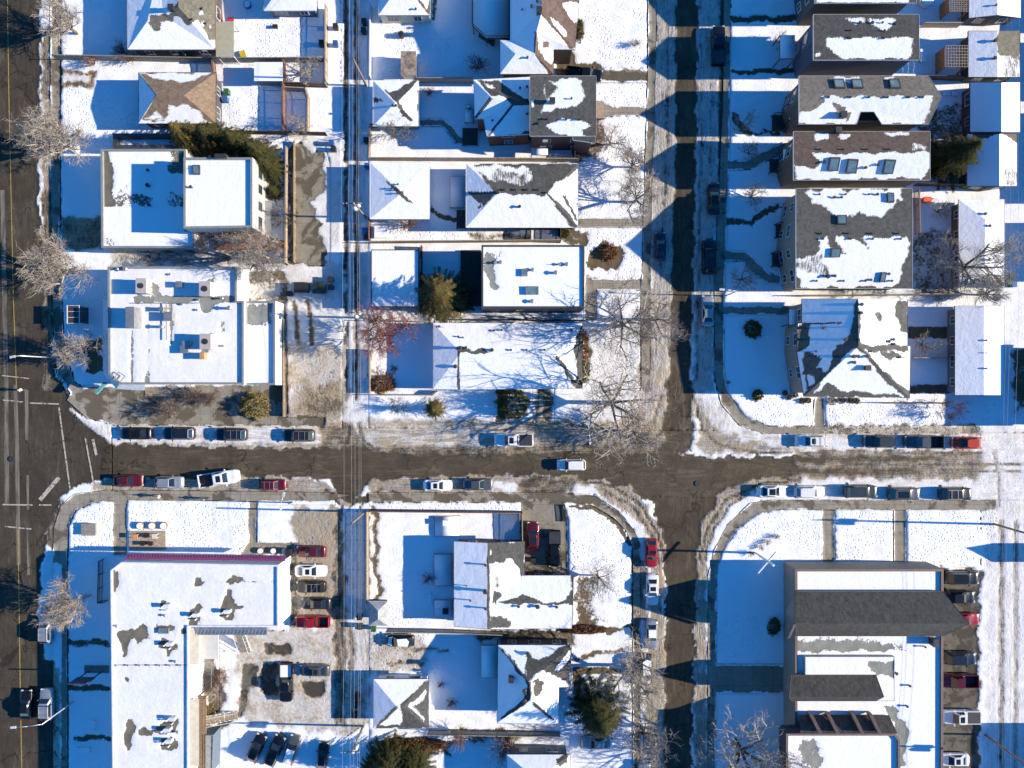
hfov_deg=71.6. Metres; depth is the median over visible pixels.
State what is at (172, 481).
parked car
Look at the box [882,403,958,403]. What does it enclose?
wooden fence
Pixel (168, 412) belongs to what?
bare tree
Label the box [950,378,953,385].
window
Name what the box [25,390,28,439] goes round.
salt streak
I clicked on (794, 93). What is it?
window
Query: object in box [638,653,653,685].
parked car
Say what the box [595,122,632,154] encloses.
bare tree
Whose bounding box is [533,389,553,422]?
driveway
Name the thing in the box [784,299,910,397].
house
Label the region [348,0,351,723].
overhead wire
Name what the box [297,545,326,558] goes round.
parked car
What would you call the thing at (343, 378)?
overhead wire
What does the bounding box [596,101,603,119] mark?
front steps
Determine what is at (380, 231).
hot tub
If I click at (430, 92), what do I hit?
bare tree
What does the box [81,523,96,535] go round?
planter box
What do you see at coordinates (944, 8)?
pergola
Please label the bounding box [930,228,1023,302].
bare tree
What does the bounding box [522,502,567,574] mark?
driveway
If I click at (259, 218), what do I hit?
window
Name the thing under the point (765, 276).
path
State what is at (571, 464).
moving car
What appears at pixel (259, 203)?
window
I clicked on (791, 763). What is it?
bare tree
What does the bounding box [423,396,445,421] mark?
spruce tree
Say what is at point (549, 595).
house wing
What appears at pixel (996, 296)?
bare tree
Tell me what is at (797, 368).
window
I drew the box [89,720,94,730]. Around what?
bench
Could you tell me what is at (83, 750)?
bench
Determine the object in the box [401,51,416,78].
wooden shed
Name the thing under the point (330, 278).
wheeled bin
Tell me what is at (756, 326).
evergreen shrub
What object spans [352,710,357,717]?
wheeled bin
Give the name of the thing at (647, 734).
bare tree
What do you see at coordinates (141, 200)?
shop building
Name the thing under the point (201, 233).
window
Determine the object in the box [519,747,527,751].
window
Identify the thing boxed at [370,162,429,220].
garage
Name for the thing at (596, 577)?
bare tree
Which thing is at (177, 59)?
wooden fence
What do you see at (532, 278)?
house
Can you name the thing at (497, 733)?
wooden fence
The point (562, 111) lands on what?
house
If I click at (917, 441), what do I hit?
pickup truck
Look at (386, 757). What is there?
spruce tree
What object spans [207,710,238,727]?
ramp
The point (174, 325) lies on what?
corner shop
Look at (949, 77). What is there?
wooden fence
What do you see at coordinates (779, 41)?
bare tree
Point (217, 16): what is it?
window
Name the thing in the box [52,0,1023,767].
ground
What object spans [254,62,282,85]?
shed
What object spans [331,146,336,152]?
wheeled bin
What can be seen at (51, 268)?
bare tree
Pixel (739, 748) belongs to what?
bare tree
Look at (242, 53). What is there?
wheelbarrow
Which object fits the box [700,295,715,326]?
parked car
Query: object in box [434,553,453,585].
raised terrace
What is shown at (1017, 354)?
overhead wire
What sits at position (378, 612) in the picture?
shed
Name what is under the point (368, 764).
spruce tree
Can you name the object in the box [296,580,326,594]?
parked car
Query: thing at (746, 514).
pavement
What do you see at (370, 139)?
wooden fence
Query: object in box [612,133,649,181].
bare tree
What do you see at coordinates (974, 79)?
window
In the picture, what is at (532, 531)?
parked car
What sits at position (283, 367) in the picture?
wooden fence
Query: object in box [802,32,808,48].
window
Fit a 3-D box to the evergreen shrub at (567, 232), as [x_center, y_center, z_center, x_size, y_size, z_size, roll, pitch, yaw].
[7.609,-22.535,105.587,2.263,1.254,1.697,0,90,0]
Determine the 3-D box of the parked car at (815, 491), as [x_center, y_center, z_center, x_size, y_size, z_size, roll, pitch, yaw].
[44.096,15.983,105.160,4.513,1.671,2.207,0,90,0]
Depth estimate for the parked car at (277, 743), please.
104.63 m
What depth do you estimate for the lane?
105.95 m
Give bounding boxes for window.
[137,250,153,252]
[144,51,156,54]
[170,51,184,54]
[196,232,211,234]
[199,51,209,54]
[216,5,219,21]
[217,107,219,120]
[258,166,261,179]
[258,184,261,194]
[258,201,261,211]
[258,216,261,230]
[274,11,288,14]
[299,11,309,14]
[386,16,399,20]
[413,16,421,20]
[504,140,512,143]
[508,640,515,643]
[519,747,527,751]
[528,640,540,643]
[539,145,551,148]
[542,139,550,142]
[546,747,557,751]
[552,640,560,643]
[778,250,783,263]
[779,230,783,239]
[782,205,787,218]
[782,274,786,282]
[786,143,791,157]
[786,224,790,237]
[786,249,790,258]
[786,336,789,344]
[788,369,793,376]
[789,202,794,212]
[789,269,794,282]
[790,88,796,103]
[793,333,796,345]
[795,43,799,54]
[795,366,799,378]
[796,1,801,13]
[797,309,800,321]
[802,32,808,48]
[950,316,953,323]
[950,336,953,344]
[950,355,953,366]
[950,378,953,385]
[954,210,957,219]
[954,230,957,239]
[965,93,968,106]
[965,117,968,126]
[971,18,985,23]
[971,78,983,80]
[994,18,1007,23]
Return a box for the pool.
[917,0,934,8]
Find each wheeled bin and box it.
[222,96,228,102]
[223,88,230,95]
[286,291,292,296]
[318,39,323,46]
[328,276,333,281]
[328,284,333,289]
[329,140,334,146]
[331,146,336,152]
[333,23,338,30]
[333,40,338,47]
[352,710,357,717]
[353,701,358,707]
[354,693,359,699]
[357,613,362,619]
[357,623,362,629]
[361,18,366,25]
[361,27,366,34]
[362,228,367,233]
[363,137,368,143]
[363,234,368,239]
[364,163,369,169]
[371,626,376,631]
[531,557,535,563]
[1007,273,1015,278]
[1008,282,1016,287]
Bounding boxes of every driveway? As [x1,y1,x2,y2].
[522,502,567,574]
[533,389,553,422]
[556,68,647,82]
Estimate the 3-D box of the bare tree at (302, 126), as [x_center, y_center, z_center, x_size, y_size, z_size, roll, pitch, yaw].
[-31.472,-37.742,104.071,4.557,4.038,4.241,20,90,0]
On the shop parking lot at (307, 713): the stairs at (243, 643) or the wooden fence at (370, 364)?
the stairs at (243, 643)
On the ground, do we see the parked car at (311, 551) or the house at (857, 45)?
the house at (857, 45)
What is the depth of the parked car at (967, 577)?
104.70 m
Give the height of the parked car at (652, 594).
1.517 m
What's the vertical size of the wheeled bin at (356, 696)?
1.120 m
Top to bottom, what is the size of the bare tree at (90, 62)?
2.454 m
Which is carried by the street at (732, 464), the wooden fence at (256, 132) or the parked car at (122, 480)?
the parked car at (122, 480)
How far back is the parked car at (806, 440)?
104.77 m
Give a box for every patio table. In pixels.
[132,534,139,538]
[443,520,447,525]
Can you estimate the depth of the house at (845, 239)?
98.76 m
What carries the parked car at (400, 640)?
on the ground
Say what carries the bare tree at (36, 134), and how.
on the ground
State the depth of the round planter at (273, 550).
105.46 m
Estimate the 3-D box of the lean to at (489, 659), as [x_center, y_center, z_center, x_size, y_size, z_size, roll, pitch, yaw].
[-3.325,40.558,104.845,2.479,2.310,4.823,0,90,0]
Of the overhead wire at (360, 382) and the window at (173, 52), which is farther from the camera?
the window at (173, 52)
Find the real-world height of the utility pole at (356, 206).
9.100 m
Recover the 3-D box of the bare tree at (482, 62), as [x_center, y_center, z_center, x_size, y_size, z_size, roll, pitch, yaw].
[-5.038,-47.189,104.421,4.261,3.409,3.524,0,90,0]
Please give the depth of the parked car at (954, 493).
104.67 m
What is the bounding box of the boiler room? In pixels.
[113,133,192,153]
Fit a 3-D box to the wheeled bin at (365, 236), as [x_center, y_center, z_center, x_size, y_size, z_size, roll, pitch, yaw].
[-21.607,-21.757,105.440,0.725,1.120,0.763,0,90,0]
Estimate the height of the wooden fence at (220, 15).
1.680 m
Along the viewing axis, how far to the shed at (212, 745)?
103.45 m
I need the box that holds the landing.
[465,109,473,123]
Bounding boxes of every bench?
[77,747,90,753]
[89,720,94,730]
[919,49,925,61]
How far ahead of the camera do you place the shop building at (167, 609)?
100.58 m
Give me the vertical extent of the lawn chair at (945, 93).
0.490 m
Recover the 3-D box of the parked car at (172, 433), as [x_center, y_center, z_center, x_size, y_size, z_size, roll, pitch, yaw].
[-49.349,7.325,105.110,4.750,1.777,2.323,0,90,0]
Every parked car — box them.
[37,687,55,720]
[38,613,53,643]
[112,474,144,487]
[120,426,152,440]
[154,475,184,489]
[162,426,195,440]
[215,427,247,441]
[245,732,266,763]
[259,478,287,491]
[263,732,285,767]
[282,733,301,765]
[283,428,315,443]
[294,564,326,578]
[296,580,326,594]
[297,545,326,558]
[300,663,329,677]
[302,597,331,610]
[316,741,329,767]
[386,633,414,648]
[423,479,451,491]
[463,477,492,491]
[526,521,539,550]
[580,735,612,751]
[637,760,649,767]
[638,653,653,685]
[644,538,658,567]
[645,573,659,605]
[645,619,658,649]
[654,232,667,260]
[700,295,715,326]
[701,238,717,274]
[706,182,721,214]
[756,484,788,498]
[793,485,824,499]
[794,434,825,448]
[843,484,877,499]
[862,434,895,449]
[886,486,919,501]
[937,486,972,501]
[943,650,976,666]
[943,751,969,767]
[944,570,978,586]
[944,590,974,604]
[950,436,981,450]
[960,612,979,626]
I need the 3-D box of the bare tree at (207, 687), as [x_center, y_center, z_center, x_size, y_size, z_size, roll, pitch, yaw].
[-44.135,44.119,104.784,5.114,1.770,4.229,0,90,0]
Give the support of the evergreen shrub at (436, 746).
on the ground
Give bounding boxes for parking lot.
[220,505,335,767]
[288,143,329,264]
[938,566,983,767]
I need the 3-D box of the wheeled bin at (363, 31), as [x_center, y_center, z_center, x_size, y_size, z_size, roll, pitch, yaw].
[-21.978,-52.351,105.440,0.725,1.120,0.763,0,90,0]
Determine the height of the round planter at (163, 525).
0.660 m
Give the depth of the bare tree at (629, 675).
100.04 m
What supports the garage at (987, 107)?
on the ground
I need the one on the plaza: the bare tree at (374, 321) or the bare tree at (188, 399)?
the bare tree at (188, 399)
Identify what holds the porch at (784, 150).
attached to the house at (837, 157)
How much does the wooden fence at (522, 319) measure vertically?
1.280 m
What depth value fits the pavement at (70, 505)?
105.90 m
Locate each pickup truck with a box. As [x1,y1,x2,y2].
[197,469,240,488]
[277,662,293,702]
[295,614,329,628]
[494,432,532,447]
[547,530,561,566]
[565,65,602,82]
[710,25,726,66]
[902,434,944,449]
[943,672,978,689]
[943,708,980,725]
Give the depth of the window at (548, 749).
104.47 m
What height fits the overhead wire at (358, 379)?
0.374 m
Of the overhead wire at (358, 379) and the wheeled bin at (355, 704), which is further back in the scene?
the wheeled bin at (355, 704)
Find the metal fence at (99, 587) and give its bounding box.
[97,559,107,602]
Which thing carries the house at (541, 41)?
on the ground
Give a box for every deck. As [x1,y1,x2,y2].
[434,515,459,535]
[450,176,465,207]
[460,250,480,305]
[472,0,509,46]
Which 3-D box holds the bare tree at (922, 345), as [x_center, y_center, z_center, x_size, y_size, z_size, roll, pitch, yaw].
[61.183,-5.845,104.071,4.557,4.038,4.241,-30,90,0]
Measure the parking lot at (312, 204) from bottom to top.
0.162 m
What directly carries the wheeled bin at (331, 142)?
on the ground
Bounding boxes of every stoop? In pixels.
[768,157,780,173]
[770,112,787,132]
[770,251,782,267]
[774,222,783,238]
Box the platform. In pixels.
[434,599,452,615]
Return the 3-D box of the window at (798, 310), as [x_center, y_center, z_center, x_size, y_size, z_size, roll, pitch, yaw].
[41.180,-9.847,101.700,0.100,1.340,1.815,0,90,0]
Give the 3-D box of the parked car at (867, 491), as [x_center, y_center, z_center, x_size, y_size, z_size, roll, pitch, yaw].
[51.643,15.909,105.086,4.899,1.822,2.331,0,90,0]
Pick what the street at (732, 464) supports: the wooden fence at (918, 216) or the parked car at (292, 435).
the parked car at (292, 435)
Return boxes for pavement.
[50,0,83,392]
[53,490,348,767]
[369,493,639,767]
[641,0,655,386]
[708,500,995,767]
[714,0,970,433]
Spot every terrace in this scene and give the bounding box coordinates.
[129,531,165,549]
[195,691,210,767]
[201,659,215,698]
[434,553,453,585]
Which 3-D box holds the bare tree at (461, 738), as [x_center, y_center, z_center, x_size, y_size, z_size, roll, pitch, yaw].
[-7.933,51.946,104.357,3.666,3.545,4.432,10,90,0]
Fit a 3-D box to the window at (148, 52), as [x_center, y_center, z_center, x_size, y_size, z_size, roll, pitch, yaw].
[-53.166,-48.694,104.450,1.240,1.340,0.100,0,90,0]
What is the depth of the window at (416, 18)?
104.39 m
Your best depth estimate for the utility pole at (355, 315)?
98.86 m
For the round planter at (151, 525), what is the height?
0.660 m
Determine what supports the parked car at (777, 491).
on the street at (732, 464)
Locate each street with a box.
[112,427,1023,499]
[580,0,759,767]
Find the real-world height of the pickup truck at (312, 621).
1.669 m
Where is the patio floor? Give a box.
[145,386,172,395]
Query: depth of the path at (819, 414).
105.97 m
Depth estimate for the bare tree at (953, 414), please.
103.90 m
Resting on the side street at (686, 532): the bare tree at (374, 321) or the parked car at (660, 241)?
the parked car at (660, 241)
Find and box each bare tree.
[3,100,95,169]
[14,223,99,300]
[29,570,92,632]
[31,0,82,54]
[48,328,105,369]
[80,53,98,69]
[109,36,127,59]
[118,50,141,64]
[151,395,183,426]
[179,385,202,403]
[196,392,220,408]
[199,234,241,255]
[202,670,228,694]
[211,664,229,686]
[213,226,288,290]
[271,203,296,228]
[286,108,313,141]
[290,55,321,86]
[352,302,419,365]
[380,116,418,144]
[389,395,410,415]
[393,220,421,233]
[420,572,436,586]
[422,86,435,96]
[444,696,458,708]
[446,723,468,751]
[467,51,490,73]
[487,733,520,766]
[559,347,676,469]
[576,266,673,368]
[576,553,619,603]
[587,623,669,718]
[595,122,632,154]
[611,707,678,767]
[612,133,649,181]
[614,168,669,234]
[615,408,664,464]
[630,289,694,348]
[631,39,641,47]
[693,704,809,767]
[730,258,761,290]
[732,108,755,136]
[737,139,759,160]
[740,182,767,212]
[767,744,822,767]
[775,30,799,51]
[913,331,948,356]
[930,199,951,219]
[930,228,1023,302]
[934,399,969,425]
[973,270,1017,308]
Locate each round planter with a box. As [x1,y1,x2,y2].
[136,522,144,529]
[148,522,155,529]
[159,522,167,529]
[257,548,263,553]
[270,548,276,553]
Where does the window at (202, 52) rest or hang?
in the house at (181, 28)
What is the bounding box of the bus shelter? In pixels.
[67,305,88,324]
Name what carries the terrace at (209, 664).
on the ground
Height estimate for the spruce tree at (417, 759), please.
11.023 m
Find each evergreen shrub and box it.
[207,704,215,728]
[237,391,272,421]
[368,374,396,394]
[376,737,455,751]
[493,389,531,420]
[558,229,569,237]
[559,624,610,634]
[576,19,583,42]
[583,332,588,362]
[583,360,590,382]
[600,242,617,262]
[743,319,762,339]
[751,389,763,401]
[766,617,781,636]
[827,397,837,404]
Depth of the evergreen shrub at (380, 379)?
105.43 m
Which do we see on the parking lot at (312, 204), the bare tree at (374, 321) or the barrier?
the barrier
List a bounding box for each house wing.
[473,77,529,145]
[496,572,573,628]
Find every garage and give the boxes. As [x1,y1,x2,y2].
[264,0,317,16]
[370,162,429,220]
[371,249,420,308]
[373,80,418,129]
[373,674,428,727]
[378,0,430,22]
[947,306,1003,394]
[951,199,1004,287]
[959,134,1016,191]
[960,31,1019,81]
[961,0,1020,25]
[962,82,1019,135]
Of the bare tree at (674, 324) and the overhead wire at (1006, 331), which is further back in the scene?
the bare tree at (674, 324)
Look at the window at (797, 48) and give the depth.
104.40 m
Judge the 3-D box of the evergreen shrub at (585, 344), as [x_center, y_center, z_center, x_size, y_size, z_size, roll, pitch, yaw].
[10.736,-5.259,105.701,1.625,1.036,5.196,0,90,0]
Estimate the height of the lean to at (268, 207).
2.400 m
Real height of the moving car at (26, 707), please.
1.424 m
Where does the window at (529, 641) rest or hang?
in the house at (533, 675)
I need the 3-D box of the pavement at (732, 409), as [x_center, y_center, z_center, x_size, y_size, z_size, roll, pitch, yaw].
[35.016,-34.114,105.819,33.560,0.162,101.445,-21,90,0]
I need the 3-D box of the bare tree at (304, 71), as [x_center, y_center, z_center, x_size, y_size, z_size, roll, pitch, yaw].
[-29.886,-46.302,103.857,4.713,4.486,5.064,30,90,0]
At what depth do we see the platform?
105.49 m
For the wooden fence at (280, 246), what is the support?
on the ground
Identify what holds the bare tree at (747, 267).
on the ground
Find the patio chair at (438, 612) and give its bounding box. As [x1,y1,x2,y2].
[435,608,440,614]
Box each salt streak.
[0,190,8,503]
[13,385,19,564]
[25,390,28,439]
[26,475,28,509]
[27,530,29,574]
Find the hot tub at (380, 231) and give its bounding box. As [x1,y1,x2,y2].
[374,226,386,237]
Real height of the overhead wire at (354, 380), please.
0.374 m
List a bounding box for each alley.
[336,492,368,767]
[341,0,367,427]
[981,500,1023,767]
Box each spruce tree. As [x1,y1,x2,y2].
[166,120,214,156]
[192,120,233,156]
[220,125,261,156]
[242,136,284,174]
[254,152,292,190]
[266,182,284,201]
[358,751,377,767]
[366,729,414,767]
[395,736,438,767]
[414,266,477,327]
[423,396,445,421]
[454,292,474,315]
[563,668,631,738]
[930,132,983,193]
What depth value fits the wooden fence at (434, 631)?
104.97 m
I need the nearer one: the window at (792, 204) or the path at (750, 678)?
the window at (792, 204)
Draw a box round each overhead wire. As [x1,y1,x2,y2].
[341,52,343,767]
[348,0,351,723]
[352,52,354,767]
[356,52,358,767]
[358,52,360,767]
[998,0,1007,767]
[1002,0,1011,767]
[1010,0,1019,767]
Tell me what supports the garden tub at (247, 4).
on the ground
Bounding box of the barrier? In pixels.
[293,140,295,262]
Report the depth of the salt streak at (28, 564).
105.99 m
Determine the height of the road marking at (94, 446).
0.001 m
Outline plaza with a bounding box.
[67,384,323,425]
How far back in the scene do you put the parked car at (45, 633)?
104.67 m
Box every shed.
[205,726,220,767]
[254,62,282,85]
[369,599,387,625]
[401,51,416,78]
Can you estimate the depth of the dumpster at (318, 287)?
104.53 m
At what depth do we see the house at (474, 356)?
102.58 m
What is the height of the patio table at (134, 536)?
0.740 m
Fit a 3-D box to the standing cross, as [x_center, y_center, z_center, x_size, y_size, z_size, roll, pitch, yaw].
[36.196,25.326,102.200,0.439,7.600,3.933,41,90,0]
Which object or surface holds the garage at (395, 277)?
on the ground
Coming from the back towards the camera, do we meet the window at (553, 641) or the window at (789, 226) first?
the window at (553, 641)
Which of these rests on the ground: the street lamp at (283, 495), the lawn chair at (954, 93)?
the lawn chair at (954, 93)
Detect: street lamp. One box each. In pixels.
[9,355,59,359]
[10,700,73,728]
[279,492,293,509]
[719,288,736,296]
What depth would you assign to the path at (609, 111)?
105.97 m
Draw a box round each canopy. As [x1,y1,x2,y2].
[199,635,226,658]
[530,148,547,157]
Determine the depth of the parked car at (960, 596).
104.92 m
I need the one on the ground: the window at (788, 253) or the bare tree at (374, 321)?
the bare tree at (374, 321)
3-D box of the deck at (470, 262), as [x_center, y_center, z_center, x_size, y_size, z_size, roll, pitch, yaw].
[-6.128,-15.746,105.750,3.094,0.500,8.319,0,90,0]
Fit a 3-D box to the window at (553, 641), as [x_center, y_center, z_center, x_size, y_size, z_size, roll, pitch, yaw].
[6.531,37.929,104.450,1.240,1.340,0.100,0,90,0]
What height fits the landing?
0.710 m
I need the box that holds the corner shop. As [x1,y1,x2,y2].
[94,266,248,393]
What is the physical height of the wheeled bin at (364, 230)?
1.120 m
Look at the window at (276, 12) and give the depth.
104.65 m
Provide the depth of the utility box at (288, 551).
104.93 m
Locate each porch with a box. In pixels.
[772,35,794,67]
[776,149,785,173]
[781,309,795,326]
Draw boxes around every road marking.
[2,504,31,505]
[5,526,30,529]
[7,0,16,386]
[18,537,21,767]
[30,402,58,404]
[39,476,59,500]
[58,407,70,488]
[85,438,93,482]
[91,439,97,454]
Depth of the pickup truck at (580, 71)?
104.88 m
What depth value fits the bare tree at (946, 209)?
104.44 m
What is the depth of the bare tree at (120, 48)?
104.47 m
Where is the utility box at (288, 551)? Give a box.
[285,548,292,555]
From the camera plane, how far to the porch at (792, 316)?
102.89 m
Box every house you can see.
[127,0,221,56]
[138,72,221,127]
[433,323,582,389]
[454,539,524,628]
[466,163,577,228]
[481,245,584,312]
[497,638,571,723]
[500,0,578,77]
[506,745,569,767]
[530,76,595,149]
[776,188,911,289]
[777,127,929,187]
[781,76,941,135]
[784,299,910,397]
[792,14,918,78]
[794,0,915,25]
[922,197,931,202]
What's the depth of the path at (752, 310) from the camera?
105.95 m
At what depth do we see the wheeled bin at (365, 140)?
104.88 m
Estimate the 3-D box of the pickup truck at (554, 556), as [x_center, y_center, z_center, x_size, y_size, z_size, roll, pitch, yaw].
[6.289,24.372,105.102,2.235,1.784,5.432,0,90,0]
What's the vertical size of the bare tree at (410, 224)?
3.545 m
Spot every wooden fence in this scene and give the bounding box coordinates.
[51,54,326,62]
[211,58,216,72]
[214,237,288,250]
[218,4,222,21]
[223,130,327,135]
[282,58,327,87]
[282,82,285,134]
[283,319,284,416]
[284,86,310,131]
[285,146,288,263]
[324,3,327,86]
[366,511,368,603]
[367,509,521,513]
[368,125,371,160]
[368,157,579,161]
[368,217,370,240]
[368,239,560,243]
[369,3,371,79]
[369,349,371,393]
[370,391,437,395]
[378,320,430,322]
[385,628,502,635]
[417,77,472,82]
[421,245,422,308]
[427,729,559,737]
[462,319,584,320]
[530,228,560,242]
[800,293,962,296]
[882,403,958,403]
[911,357,951,357]
[913,182,965,186]
[913,189,920,234]
[919,22,963,27]
[924,75,966,80]
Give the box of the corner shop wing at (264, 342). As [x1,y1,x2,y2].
[244,301,283,384]
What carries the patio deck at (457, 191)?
on the ground
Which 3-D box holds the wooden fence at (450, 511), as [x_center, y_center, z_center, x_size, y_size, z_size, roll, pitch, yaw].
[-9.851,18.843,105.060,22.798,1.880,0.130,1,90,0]
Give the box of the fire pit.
[443,608,447,613]
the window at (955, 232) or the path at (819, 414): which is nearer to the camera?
the window at (955, 232)
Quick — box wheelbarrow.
[239,50,246,56]
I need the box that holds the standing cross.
[754,552,776,572]
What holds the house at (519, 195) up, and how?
on the ground
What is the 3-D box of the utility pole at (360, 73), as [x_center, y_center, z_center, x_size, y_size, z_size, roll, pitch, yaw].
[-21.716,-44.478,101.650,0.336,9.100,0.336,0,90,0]
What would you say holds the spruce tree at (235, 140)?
on the ground
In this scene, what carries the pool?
on the ground
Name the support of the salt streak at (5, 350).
on the avenue
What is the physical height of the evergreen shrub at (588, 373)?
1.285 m
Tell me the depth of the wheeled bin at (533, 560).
104.88 m
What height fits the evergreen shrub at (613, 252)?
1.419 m
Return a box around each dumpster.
[294,282,309,292]
[312,281,325,293]
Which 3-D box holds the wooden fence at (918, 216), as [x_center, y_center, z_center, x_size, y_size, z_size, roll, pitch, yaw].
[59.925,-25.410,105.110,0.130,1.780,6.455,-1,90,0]
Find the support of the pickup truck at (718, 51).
on the side street at (686, 532)
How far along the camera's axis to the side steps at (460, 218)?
105.40 m
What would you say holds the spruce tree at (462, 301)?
on the ground
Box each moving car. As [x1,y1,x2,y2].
[18,689,34,720]
[557,458,585,471]
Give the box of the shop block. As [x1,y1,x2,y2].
[183,154,269,238]
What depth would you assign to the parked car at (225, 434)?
104.63 m
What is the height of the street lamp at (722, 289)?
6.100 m
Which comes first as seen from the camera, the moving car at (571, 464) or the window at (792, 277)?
the window at (792, 277)
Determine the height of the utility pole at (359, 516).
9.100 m
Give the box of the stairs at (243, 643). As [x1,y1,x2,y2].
[233,635,250,654]
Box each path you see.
[113,501,126,555]
[239,501,294,555]
[419,119,461,143]
[578,218,643,226]
[584,275,641,320]
[598,104,646,119]
[716,664,783,693]
[724,306,790,314]
[725,251,781,284]
[729,140,787,169]
[813,397,824,425]
[822,511,834,561]
[894,511,906,561]
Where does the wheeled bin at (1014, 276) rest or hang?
on the ground
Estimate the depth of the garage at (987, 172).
102.31 m
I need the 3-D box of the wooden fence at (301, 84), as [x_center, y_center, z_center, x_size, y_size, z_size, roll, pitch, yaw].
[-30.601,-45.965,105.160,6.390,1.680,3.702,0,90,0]
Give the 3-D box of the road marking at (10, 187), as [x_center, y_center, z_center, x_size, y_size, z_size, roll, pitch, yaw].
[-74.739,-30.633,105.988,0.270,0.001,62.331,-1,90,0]
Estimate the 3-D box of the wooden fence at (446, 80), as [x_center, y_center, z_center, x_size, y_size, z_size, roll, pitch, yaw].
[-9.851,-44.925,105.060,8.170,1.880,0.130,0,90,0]
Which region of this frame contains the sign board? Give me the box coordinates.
[68,665,108,684]
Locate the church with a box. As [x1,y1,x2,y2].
[779,561,968,767]
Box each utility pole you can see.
[341,725,363,753]
[342,202,366,218]
[344,311,365,318]
[351,511,365,523]
[352,58,366,86]
[984,734,1023,767]
[994,523,1023,533]
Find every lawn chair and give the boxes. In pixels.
[942,91,948,95]
[951,91,957,95]
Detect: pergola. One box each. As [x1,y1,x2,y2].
[935,45,967,74]
[939,0,968,19]
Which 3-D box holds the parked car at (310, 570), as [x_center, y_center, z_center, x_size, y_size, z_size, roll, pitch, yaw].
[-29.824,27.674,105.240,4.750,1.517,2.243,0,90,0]
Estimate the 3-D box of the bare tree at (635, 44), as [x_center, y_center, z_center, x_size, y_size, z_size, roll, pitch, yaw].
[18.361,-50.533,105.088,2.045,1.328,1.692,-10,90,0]
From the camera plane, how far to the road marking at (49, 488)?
105.98 m
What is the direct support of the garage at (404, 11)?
on the ground
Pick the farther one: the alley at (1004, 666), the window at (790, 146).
the alley at (1004, 666)
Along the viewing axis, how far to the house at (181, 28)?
102.06 m
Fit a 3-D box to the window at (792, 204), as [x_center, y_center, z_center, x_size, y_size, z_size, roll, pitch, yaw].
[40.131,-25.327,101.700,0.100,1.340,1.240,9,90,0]
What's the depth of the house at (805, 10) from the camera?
100.99 m
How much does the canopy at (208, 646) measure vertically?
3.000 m
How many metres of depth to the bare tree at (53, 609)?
100.77 m
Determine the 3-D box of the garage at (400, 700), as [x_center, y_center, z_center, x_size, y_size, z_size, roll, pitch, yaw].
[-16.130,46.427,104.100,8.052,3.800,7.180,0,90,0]
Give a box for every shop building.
[100,149,205,252]
[110,553,290,767]
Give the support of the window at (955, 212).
in the garage at (972, 220)
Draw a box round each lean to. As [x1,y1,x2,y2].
[265,201,276,238]
[481,640,497,677]
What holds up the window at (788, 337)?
in the house at (860, 348)
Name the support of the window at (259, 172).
in the shop block
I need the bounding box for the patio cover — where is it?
[216,22,239,63]
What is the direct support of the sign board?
on the ground
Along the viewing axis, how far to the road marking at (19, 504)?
105.98 m
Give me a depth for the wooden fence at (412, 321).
104.25 m
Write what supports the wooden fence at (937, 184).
on the ground
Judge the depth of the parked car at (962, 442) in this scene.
104.91 m
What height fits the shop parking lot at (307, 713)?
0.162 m
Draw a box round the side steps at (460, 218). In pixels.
[456,210,467,228]
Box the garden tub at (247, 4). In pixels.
[243,0,251,8]
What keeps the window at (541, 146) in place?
in the house at (562, 111)
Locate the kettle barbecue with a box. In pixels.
[398,31,404,38]
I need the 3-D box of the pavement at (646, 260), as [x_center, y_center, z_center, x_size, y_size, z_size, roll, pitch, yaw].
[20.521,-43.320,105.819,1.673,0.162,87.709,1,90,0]
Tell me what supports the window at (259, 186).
in the shop block
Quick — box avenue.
[0,0,113,767]
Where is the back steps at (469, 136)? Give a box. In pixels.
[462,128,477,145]
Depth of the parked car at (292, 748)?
104.80 m
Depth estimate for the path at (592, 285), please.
105.97 m
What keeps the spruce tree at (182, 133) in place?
on the ground
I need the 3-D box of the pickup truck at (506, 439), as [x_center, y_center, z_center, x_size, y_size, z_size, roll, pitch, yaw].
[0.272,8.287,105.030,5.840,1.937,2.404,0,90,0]
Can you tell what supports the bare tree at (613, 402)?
on the ground
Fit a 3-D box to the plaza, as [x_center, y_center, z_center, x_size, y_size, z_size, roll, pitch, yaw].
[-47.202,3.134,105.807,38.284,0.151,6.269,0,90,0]
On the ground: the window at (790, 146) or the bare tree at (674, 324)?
the bare tree at (674, 324)
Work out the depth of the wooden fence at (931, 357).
104.55 m
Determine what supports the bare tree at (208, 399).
on the plaza

